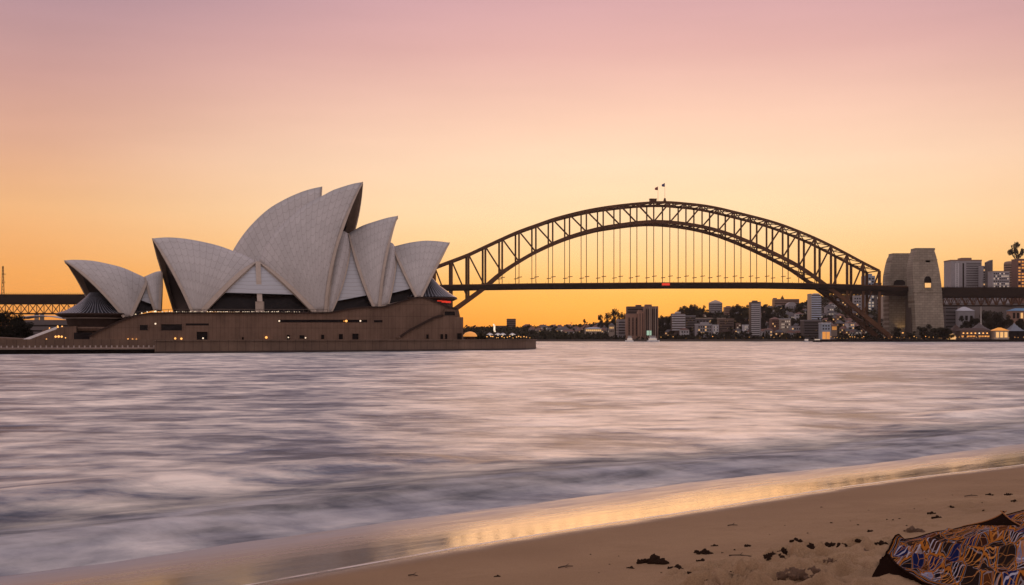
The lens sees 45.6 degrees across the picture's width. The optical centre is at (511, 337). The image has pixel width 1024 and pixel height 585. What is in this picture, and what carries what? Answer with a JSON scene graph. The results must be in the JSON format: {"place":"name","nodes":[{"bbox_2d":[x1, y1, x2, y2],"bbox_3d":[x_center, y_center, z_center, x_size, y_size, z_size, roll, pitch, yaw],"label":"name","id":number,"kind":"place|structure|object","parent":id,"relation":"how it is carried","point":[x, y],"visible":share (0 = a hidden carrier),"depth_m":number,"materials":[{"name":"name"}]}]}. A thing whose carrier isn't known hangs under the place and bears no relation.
{"place":"outdoors","nodes":[
{"label":"outdoors","id":0,"kind":"place"},
{"bbox_2d":[0,341,1023,575],"bbox_3d":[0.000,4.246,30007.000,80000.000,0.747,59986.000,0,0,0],"label":"water","id":1,"kind":"structure","parent":0,"point":[109,458],"depth_m":56.84,"materials":[{"name":"liquid"}]},
{"bbox_2d":[0,293,84,319],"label":"approach viaduct","id":2,"kind":"object","parent":1,"relation":"on","point":[36,299],"visible":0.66,"depth_m":1213.23,"materials":[{"name":"metal"}]},
{"bbox_2d":[0,339,171,353],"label":"boardwalk","id":3,"kind":"structure","parent":1,"relation":"in","point":[59,343],"depth_m":331.43,"materials":[{"name":"concrete"}]},
{"bbox_2d":[154,339,536,352],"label":"sea wall","id":4,"kind":"structure","parent":1,"relation":"in","point":[222,346],"depth_m":363.37,"materials":[{"name":"stone"}]},
{"bbox_2d":[647,336,659,341],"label":"ferry","id":5,"kind":"object","parent":1,"relation":"on","point":[652,338],"visible":0.87,"depth_m":1233.70,"materials":[{"name":"white paint"}]},
{"bbox_2d":[0,444,1023,584],"bbox_3d":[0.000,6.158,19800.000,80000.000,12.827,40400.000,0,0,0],"label":"beach sand","id":6,"kind":"structure","parent":0,"point":[542,542],"depth_m":22.77,"materials":[{"name":"sand"}]},
{"bbox_2d":[636,553,668,564],"bbox_3d":[2.167,3.431,18.616,0.499,0.257,0.269,0,0,22],"label":"seaweed clump","id":7,"kind":"object","parent":6,"relation":"on","point":[654,559],"visible":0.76,"depth_m":18.54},
{"bbox_2d":[693,548,713,554],"bbox_3d":[3.062,3.439,19.461,0.348,0.162,0.215,0,0,21],"label":"seaweed clump","id":8,"kind":"object","parent":6,"relation":"on","point":[704,551],"visible":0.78,"depth_m":19.42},
{"bbox_2d":[763,551,784,560],"bbox_3d":[3.854,3.242,17.922,0.396,0.215,0.381,0,0,-15],"label":"seaweed clump","id":9,"kind":"object","parent":6,"relation":"on","point":[768,556],"visible":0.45,"depth_m":17.80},
{"bbox_2d":[776,567,814,580],"bbox_3d":[3.658,3.088,15.688,0.487,0.264,0.276,0,0,23],"label":"sand clod","id":10,"kind":"object","parent":6,"relation":"on","point":[794,574],"visible":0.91,"depth_m":15.66,"materials":[{"name":"sand"}]},
{"bbox_2d":[807,566,820,573],"bbox_3d":[3.949,3.041,15.896,0.194,0.161,0.210,0,0,-3],"label":"sand clod","id":11,"kind":"object","parent":6,"relation":"on","point":[814,569],"visible":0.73,"depth_m":15.81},
{"bbox_2d":[903,525,925,532],"bbox_3d":[6.718,3.225,20.342,0.366,0.178,0.168,0,0,17],"label":"sand clod","id":12,"kind":"object","parent":6,"relation":"on","point":[911,529],"visible":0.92,"depth_m":20.34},
{"bbox_2d":[872,510,1023,584],"bbox_3d":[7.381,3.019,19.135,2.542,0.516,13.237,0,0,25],"label":"beach blanket","id":13,"kind":"object","parent":6,"relation":"on","point":[989,551],"visible":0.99,"depth_m":16.58,"materials":[{"name":"fabric"}]},
{"bbox_2d":[0,0,1023,326],"label":"sky","id":14,"kind":"structure","parent":0,"point":[872,130],"materials":[{"name":"orange"}]},
{"bbox_2d":[536,298,1023,340],"bbox_3d":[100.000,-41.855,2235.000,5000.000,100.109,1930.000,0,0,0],"label":"hillside","id":15,"kind":"structure","parent":0,"point":[1004,310],"depth_m":1428.27,"materials":[{"name":"plant"}]},
{"bbox_2d":[507,319,515,328],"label":"apartment tower","id":16,"kind":"structure","parent":15,"relation":"on","point":[511,322],"depth_m":1950.00,"materials":[{"name":"grey concrete"}]},
{"bbox_2d":[463,321,603,338],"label":"distant woodland","id":17,"kind":"object","parent":15,"relation":"on","point":[547,334],"visible":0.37,"depth_m":1573.45,"materials":[{"name":"green plant"}]},
{"bbox_2d":[585,327,601,334],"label":"restaurant","id":18,"kind":"structure","parent":15,"relation":"on","point":[592,329],"depth_m":1600.00,"materials":[{"name":"brown"}]},
{"bbox_2d":[597,315,603,327],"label":"broadleaf tree","id":19,"kind":"object","parent":15,"relation":"on","point":[601,324],"visible":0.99,"depth_m":1639.58,"materials":[{"name":"green plant"}]},
{"bbox_2d":[604,313,611,333],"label":"broadleaf tree","id":20,"kind":"object","parent":15,"relation":"on","point":[608,317],"visible":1,"depth_m":1605.51,"materials":[{"name":"green plant"}]},
{"bbox_2d":[609,323,614,336],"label":"house","id":21,"kind":"structure","parent":15,"relation":"on","point":[611,329],"depth_m":1470.11,"materials":[{"name":"stone"}]},
{"bbox_2d":[610,308,618,325],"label":"broadleaf tree","id":22,"kind":"object","parent":15,"relation":"on","point":[614,312],"visible":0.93,"depth_m":1604.85,"materials":[{"name":"green plant"}]},
{"bbox_2d":[616,319,624,337],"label":"apartment block","id":23,"kind":"structure","parent":15,"relation":"on","point":[620,327],"depth_m":1480.10,"materials":[{"name":"grey concrete"}]},
{"bbox_2d":[625,314,637,338],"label":"apartment tower","id":24,"kind":"structure","parent":15,"relation":"on","point":[631,324],"depth_m":1452.00,"materials":[{"name":"brown concrete"}]},
{"bbox_2d":[626,305,643,313],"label":"apartment tower","id":25,"kind":"structure","parent":15,"relation":"on","point":[632,309],"depth_m":1500.00,"materials":[{"name":"brown concrete"}]},
{"bbox_2d":[637,310,644,338],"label":"apartment tower","id":26,"kind":"structure","parent":15,"relation":"on","point":[641,323],"depth_m":1447.00,"materials":[{"name":"brown concrete"}]},
{"bbox_2d":[643,304,657,338],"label":"apartment tower","id":27,"kind":"structure","parent":15,"relation":"on","point":[651,319],"depth_m":1445.00,"materials":[{"name":"brown concrete"}]},
{"bbox_2d":[658,315,664,334],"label":"broadleaf tree","id":28,"kind":"object","parent":15,"relation":"on","point":[660,324],"visible":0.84,"depth_m":1581.81,"materials":[{"name":"green plant"}]},
{"bbox_2d":[663,316,670,332],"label":"broadleaf tree","id":29,"kind":"object","parent":15,"relation":"on","point":[667,322],"visible":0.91,"depth_m":1575.51,"materials":[{"name":"green plant"}]},
{"bbox_2d":[432,198,908,338],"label":"arch bridge","id":30,"kind":"structure","parent":15,"relation":"on","point":[826,290],"depth_m":1323.07,"materials":[{"name":"metal"}]},
{"bbox_2d":[671,312,684,335],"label":"apartment tower","id":31,"kind":"structure","parent":15,"relation":"on","point":[677,321],"depth_m":1560.00,"materials":[{"name":"concrete"}]},
{"bbox_2d":[680,328,688,335],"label":"apartment block","id":32,"kind":"structure","parent":15,"relation":"on","point":[685,331],"depth_m":1544.08,"materials":[{"name":"grey concrete"}]},
{"bbox_2d":[685,315,695,334],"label":"apartment block","id":33,"kind":"structure","parent":15,"relation":"on","point":[690,320],"depth_m":1580.00,"materials":[{"name":"grey concrete"}]},
{"bbox_2d":[689,304,698,314],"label":"broadleaf tree","id":34,"kind":"object","parent":15,"relation":"on","point":[692,309],"visible":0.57,"depth_m":1831.41,"materials":[{"name":"green plant"}]},
{"bbox_2d":[694,309,703,317],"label":"broadleaf tree","id":35,"kind":"object","parent":15,"relation":"on","point":[698,312],"visible":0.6,"depth_m":1766.70,"materials":[{"name":"green plant"}]},
{"bbox_2d":[694,322,711,337],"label":"apartment block","id":36,"kind":"structure","parent":15,"relation":"on","point":[701,327],"depth_m":1490.21,"materials":[{"name":"grey concrete"}]},
{"bbox_2d":[696,318,725,324],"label":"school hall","id":37,"kind":"structure","parent":15,"relation":"on","point":[698,320],"depth_m":1720.00,"materials":[{"name":"brown concrete"}]},
{"bbox_2d":[709,300,721,313],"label":"round tower","id":38,"kind":"structure","parent":15,"relation":"on","point":[715,305],"depth_m":1951.54,"materials":[{"name":"grey concrete"}]},
{"bbox_2d":[712,325,718,334],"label":"apartment block","id":39,"kind":"structure","parent":15,"relation":"on","point":[715,328],"depth_m":1592.05,"materials":[{"name":"beige"}]},
{"bbox_2d":[717,319,733,333],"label":"apartment block","id":40,"kind":"structure","parent":15,"relation":"on","point":[724,325],"depth_m":1600.00,"materials":[{"name":"brown concrete"}]},
{"bbox_2d":[723,306,731,315],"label":"apartment block","id":41,"kind":"structure","parent":15,"relation":"on","point":[726,309],"depth_m":1850.00,"materials":[{"name":"brown concrete"}]},
{"bbox_2d":[734,314,743,325],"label":"broadleaf tree","id":42,"kind":"object","parent":15,"relation":"on","point":[739,319],"visible":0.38,"depth_m":1629.71,"materials":[{"name":"green plant"}]},
{"bbox_2d":[735,304,745,317],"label":"broadleaf tree","id":43,"kind":"object","parent":15,"relation":"on","point":[740,310],"visible":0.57,"depth_m":1742.33,"materials":[{"name":"green plant"}]},
{"bbox_2d":[740,317,748,326],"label":"broadleaf tree","id":44,"kind":"object","parent":15,"relation":"on","point":[743,322],"visible":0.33,"depth_m":1582.23,"materials":[{"name":"green plant"}]},
{"bbox_2d":[749,300,760,336],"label":"apartment tower","id":45,"kind":"structure","parent":15,"relation":"on","point":[754,317],"depth_m":1500.00,"materials":[{"name":"grey concrete"}]},
{"bbox_2d":[761,318,768,328],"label":"broadleaf tree","id":46,"kind":"object","parent":15,"relation":"on","point":[764,324],"visible":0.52,"depth_m":1582.78,"materials":[{"name":"green plant"}]},
{"bbox_2d":[761,309,769,321],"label":"broadleaf tree","id":47,"kind":"object","parent":15,"relation":"on","point":[765,315],"visible":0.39,"depth_m":1679.19,"materials":[{"name":"green plant"}]},
{"bbox_2d":[764,328,772,337],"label":"apartment block","id":48,"kind":"structure","parent":15,"relation":"on","point":[769,330],"depth_m":1528.13,"materials":[{"name":"grey concrete"}]},
{"bbox_2d":[592,294,945,338],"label":"hillside scrub","id":49,"kind":"object","parent":15,"relation":"on","point":[736,334],"visible":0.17,"depth_m":1536.38,"materials":[{"name":"green plant"}]},
{"bbox_2d":[765,307,775,322],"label":"broadleaf tree","id":50,"kind":"object","parent":15,"relation":"on","point":[770,310],"visible":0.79,"depth_m":1686.70,"materials":[{"name":"green plant"}]},
{"bbox_2d":[769,317,778,332],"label":"apartment block","id":51,"kind":"structure","parent":15,"relation":"on","point":[774,323],"depth_m":1560.00,"materials":[{"name":"red brick"}]},
{"bbox_2d":[779,319,790,332],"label":"apartment block","id":52,"kind":"structure","parent":15,"relation":"on","point":[784,324],"depth_m":1550.00,"materials":[{"name":"beige"}]},
{"bbox_2d":[772,298,798,306],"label":"office slab","id":53,"kind":"structure","parent":15,"relation":"on","point":[776,301],"depth_m":1980.00,"materials":[{"name":"brown concrete"}]},
{"bbox_2d":[785,302,796,312],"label":"domed hall","id":54,"kind":"structure","parent":15,"relation":"on","point":[789,305],"depth_m":1800.00,"materials":[{"name":"grey metal"}]},
{"bbox_2d":[789,326,799,331],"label":"apartment block","id":55,"kind":"structure","parent":15,"relation":"on","point":[794,328],"depth_m":1535.96,"materials":[{"name":"grey concrete"}]},
{"bbox_2d":[793,304,802,312],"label":"broadleaf tree","id":56,"kind":"object","parent":15,"relation":"on","point":[798,308],"visible":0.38,"depth_m":1733.46,"materials":[{"name":"green plant"}]},
{"bbox_2d":[795,314,806,325],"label":"broadleaf tree","id":57,"kind":"object","parent":15,"relation":"on","point":[804,317],"visible":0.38,"depth_m":1606.78,"materials":[{"name":"green plant"}]},
{"bbox_2d":[800,320,820,338],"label":"apartment block","id":58,"kind":"structure","parent":15,"relation":"on","point":[809,327],"depth_m":1450.00,"materials":[{"name":"brown concrete"}]},
{"bbox_2d":[807,293,820,319],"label":"apartment tower","id":59,"kind":"structure","parent":15,"relation":"on","point":[813,306],"depth_m":1620.00,"materials":[{"name":"concrete"}]},
{"bbox_2d":[818,323,830,338],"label":"apartment block","id":60,"kind":"structure","parent":15,"relation":"on","point":[824,330],"depth_m":1325.00,"materials":[{"name":"grey"}]},
{"bbox_2d":[824,307,833,314],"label":"apartment block","id":61,"kind":"structure","parent":15,"relation":"on","point":[827,309],"depth_m":1648.33,"materials":[{"name":"grey concrete"}]},
{"bbox_2d":[831,324,837,335],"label":"terrace house","id":62,"kind":"structure","parent":15,"relation":"on","point":[833,329],"depth_m":1420.00,"materials":[{"name":"orange"}]},
{"bbox_2d":[845,321,854,329],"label":"apartment block","id":63,"kind":"structure","parent":15,"relation":"on","point":[849,324],"depth_m":1472.27,"materials":[{"name":"grey concrete"}]},
{"bbox_2d":[852,296,861,316],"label":"apartment block","id":64,"kind":"structure","parent":15,"relation":"on","point":[857,301],"depth_m":1640.00,"materials":[{"name":"grey concrete"}]},
{"bbox_2d":[861,274,874,311],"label":"office tower","id":65,"kind":"structure","parent":15,"relation":"on","point":[871,279],"depth_m":1700.00,"materials":[{"name":"concrete"}]},
{"bbox_2d":[835,331,904,338],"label":"quayside scrub","id":66,"kind":"object","parent":15,"relation":"on","point":[853,336],"visible":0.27,"depth_m":1374.27,"materials":[{"name":"green plant"}]},
{"bbox_2d":[874,283,881,312],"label":"office tower","id":67,"kind":"structure","parent":15,"relation":"on","point":[876,302],"depth_m":1690.00,"materials":[{"name":"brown concrete"}]},
{"bbox_2d":[881,296,882,324],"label":"office tower","id":68,"kind":"structure","parent":15,"relation":"on","point":[882,309],"depth_m":1560.00,"materials":[{"name":"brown concrete"}]},
{"bbox_2d":[891,327,900,338],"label":"broadleaf tree","id":69,"kind":"object","parent":15,"relation":"on","point":[896,332],"visible":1,"depth_m":1343.62,"materials":[{"name":"green plant"}]},
{"bbox_2d":[883,253,909,338],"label":"granite pylon","id":70,"kind":"object","parent":15,"relation":"on","point":[895,271],"visible":0.67,"depth_m":1364.00,"materials":[{"name":"grey"}]},
{"bbox_2d":[905,297,911,338],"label":"abutment","id":71,"kind":"object","parent":15,"relation":"on","point":[908,320],"visible":0.5,"depth_m":1342.57,"materials":[{"name":"stone"}]},
{"bbox_2d":[905,331,916,338],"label":"broadleaf tree","id":72,"kind":"object","parent":15,"relation":"on","point":[911,335],"visible":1,"depth_m":1309.99,"materials":[{"name":"green plant"}]},
{"bbox_2d":[820,339,1023,341],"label":"quay wall","id":73,"kind":"structure","parent":15,"relation":"on","point":[922,340],"depth_m":1296.00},
{"bbox_2d":[917,324,931,338],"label":"broadleaf tree","id":74,"kind":"object","parent":15,"relation":"on","point":[923,333],"visible":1,"depth_m":1307.83,"materials":[{"name":"green plant"}]},
{"bbox_2d":[906,248,943,338],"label":"granite pylon","id":75,"kind":"object","parent":15,"relation":"on","point":[925,302],"visible":0.94,"depth_m":1318.00,"materials":[{"name":"grey"}]},
{"bbox_2d":[926,325,941,338],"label":"broadleaf tree","id":76,"kind":"object","parent":15,"relation":"on","point":[935,335],"visible":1,"depth_m":1309.09,"materials":[{"name":"green plant"}]},
{"bbox_2d":[937,327,948,338],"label":"broadleaf tree","id":77,"kind":"object","parent":15,"relation":"on","point":[944,333],"visible":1,"depth_m":1309.49,"materials":[{"name":"green plant"}]},
{"bbox_2d":[945,329,954,338],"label":"broadleaf tree","id":78,"kind":"object","parent":15,"relation":"on","point":[950,336],"visible":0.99,"depth_m":1309.61,"materials":[{"name":"green plant"}]},
{"bbox_2d":[943,307,957,328],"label":"apartment block","id":79,"kind":"structure","parent":15,"relation":"on","point":[949,317],"depth_m":1470.00,"materials":[{"name":"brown concrete"}]},
{"bbox_2d":[950,324,960,334],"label":"peaked tent","id":80,"kind":"object","parent":15,"relation":"on","point":[954,328],"visible":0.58,"depth_m":1349.88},
{"bbox_2d":[944,258,981,303],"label":"office tower","id":81,"kind":"structure","parent":15,"relation":"on","point":[961,272],"depth_m":1620.00,"materials":[{"name":"grey concrete"}]},
{"bbox_2d":[955,307,973,327],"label":"domed hall","id":82,"kind":"structure","parent":15,"relation":"on","point":[966,313],"depth_m":1460.00,"materials":[{"name":"grey concrete"}]},
{"bbox_2d":[958,316,973,328],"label":"broadleaf tree","id":83,"kind":"object","parent":15,"relation":"on","point":[966,324],"visible":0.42,"depth_m":1398.08,"materials":[{"name":"green plant"}]},
{"bbox_2d":[956,328,990,338],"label":"restaurant","id":84,"kind":"structure","parent":15,"relation":"on","point":[972,333],"depth_m":1330.00,"materials":[{"name":"brown"}]},
{"bbox_2d":[970,313,984,326],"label":"broadleaf tree","id":85,"kind":"object","parent":15,"relation":"on","point":[976,322],"visible":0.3,"depth_m":1396.35,"materials":[{"name":"green plant"}]},
{"bbox_2d":[972,323,989,329],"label":"peaked tent","id":86,"kind":"object","parent":15,"relation":"on","point":[978,325],"visible":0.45,"depth_m":1353.89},
{"bbox_2d":[978,266,984,302],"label":"office block","id":87,"kind":"structure","parent":15,"relation":"on","point":[981,276],"depth_m":1603.33,"materials":[{"name":"grey concrete"}]},
{"bbox_2d":[942,286,1023,306],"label":"approach viaduct","id":88,"kind":"object","parent":15,"relation":"on","point":[984,292],"visible":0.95,"depth_m":1338.56,"materials":[{"name":"metal"}]},
{"bbox_2d":[982,310,994,329],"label":"broadleaf tree","id":89,"kind":"object","parent":15,"relation":"on","point":[986,319],"visible":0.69,"depth_m":1397.56,"materials":[{"name":"green plant"}]},
{"bbox_2d":[985,260,992,302],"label":"office tower","id":90,"kind":"structure","parent":15,"relation":"on","point":[989,265],"depth_m":1592.31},
{"bbox_2d":[991,311,1004,329],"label":"broadleaf tree","id":91,"kind":"object","parent":15,"relation":"on","point":[997,318],"visible":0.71,"depth_m":1397.67,"materials":[{"name":"green plant"}]},
{"bbox_2d":[988,271,1009,303],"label":"office block","id":92,"kind":"structure","parent":15,"relation":"on","point":[999,278],"depth_m":1560.00,"materials":[{"name":"beige"}]},
{"bbox_2d":[990,328,1009,338],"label":"lit pavilion","id":93,"kind":"structure","parent":15,"relation":"on","point":[999,333],"depth_m":1322.00,"materials":[{"name":"orange"}]},
{"bbox_2d":[1004,261,1010,301],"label":"drum tower","id":94,"kind":"structure","parent":15,"relation":"on","point":[1007,265],"depth_m":1661.43,"materials":[{"name":"brown concrete"}]},
{"bbox_2d":[1003,315,1013,328],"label":"broadleaf tree","id":95,"kind":"object","parent":15,"relation":"on","point":[1008,321],"visible":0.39,"depth_m":1398.49,"materials":[{"name":"green plant"}]},
{"bbox_2d":[1007,323,1023,338],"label":"peaked tent","id":96,"kind":"object","parent":15,"relation":"on","point":[1016,332],"visible":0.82,"depth_m":1328.00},
{"bbox_2d":[1007,308,1023,323],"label":"pool pavilion","id":97,"kind":"structure","parent":15,"relation":"on","point":[1015,314],"depth_m":1440.00,"materials":[{"name":"brown concrete"}]},
{"bbox_2d":[1007,241,1023,258],"bbox_3d":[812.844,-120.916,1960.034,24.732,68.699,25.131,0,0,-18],"label":"umbrella pine","id":98,"kind":"object","parent":15,"relation":"on","point":[1015,245],"visible":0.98,"depth_m":1959.68,"materials":[{"name":"green plant"}]},
{"bbox_2d":[1011,259,1023,303],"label":"office tower","id":99,"kind":"structure","parent":15,"relation":"on","point":[1017,272],"depth_m":1570.00,"materials":[{"name":"concrete"}]},
{"bbox_2d":[1015,318,1023,329],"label":"broadleaf tree","id":100,"kind":"object","parent":15,"relation":"on","point":[1019,323],"visible":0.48,"depth_m":1397.76,"materials":[{"name":"green plant"}]},
{"label":"promenade","id":101,"kind":"structure","parent":0,"visible":0},
{"bbox_2d":[0,321,11,337],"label":"broadleaf tree","id":102,"kind":"object","parent":101,"relation":"on","point":[2,333],"visible":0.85,"depth_m":443.66,"materials":[{"name":"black plant"}]},
{"bbox_2d":[0,310,15,336],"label":"broadleaf tree","id":103,"kind":"object","parent":101,"relation":"on","point":[4,317],"visible":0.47,"depth_m":460.82,"materials":[{"name":"black plant"}]},
{"bbox_2d":[7,320,30,337],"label":"broadleaf tree","id":104,"kind":"object","parent":101,"relation":"on","point":[16,327],"visible":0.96,"depth_m":444.29,"materials":[{"name":"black plant"}]},
{"bbox_2d":[7,314,32,337],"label":"broadleaf tree","id":105,"kind":"object","parent":101,"relation":"on","point":[19,318],"visible":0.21,"depth_m":453.76,"materials":[{"name":"green plant"}]},
{"bbox_2d":[20,322,34,337],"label":"broadleaf tree","id":106,"kind":"object","parent":101,"relation":"on","point":[26,334],"visible":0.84,"depth_m":449.20,"materials":[{"name":"green plant"}]},
{"bbox_2d":[0,182,462,339],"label":"opera house","id":107,"kind":"structure","parent":101,"relation":"on","point":[312,264],"depth_m":418.37,"materials":[{"name":"tile"}]},
{"bbox_2d":[463,332,476,338],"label":"domed kiosk","id":108,"kind":"object","parent":101,"relation":"on","point":[469,335],"visible":0.91,"depth_m":468.21,"materials":[{"name":"brown metal"}]},
{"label":"forecourt","id":109,"kind":"structure","parent":0,"visible":0},
{"bbox_2d":[23,315,67,338],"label":"ferry terminal","id":110,"kind":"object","parent":109,"relation":"on","point":[38,326],"visible":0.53,"depth_m":900.00,"materials":[{"name":"grey metal"}]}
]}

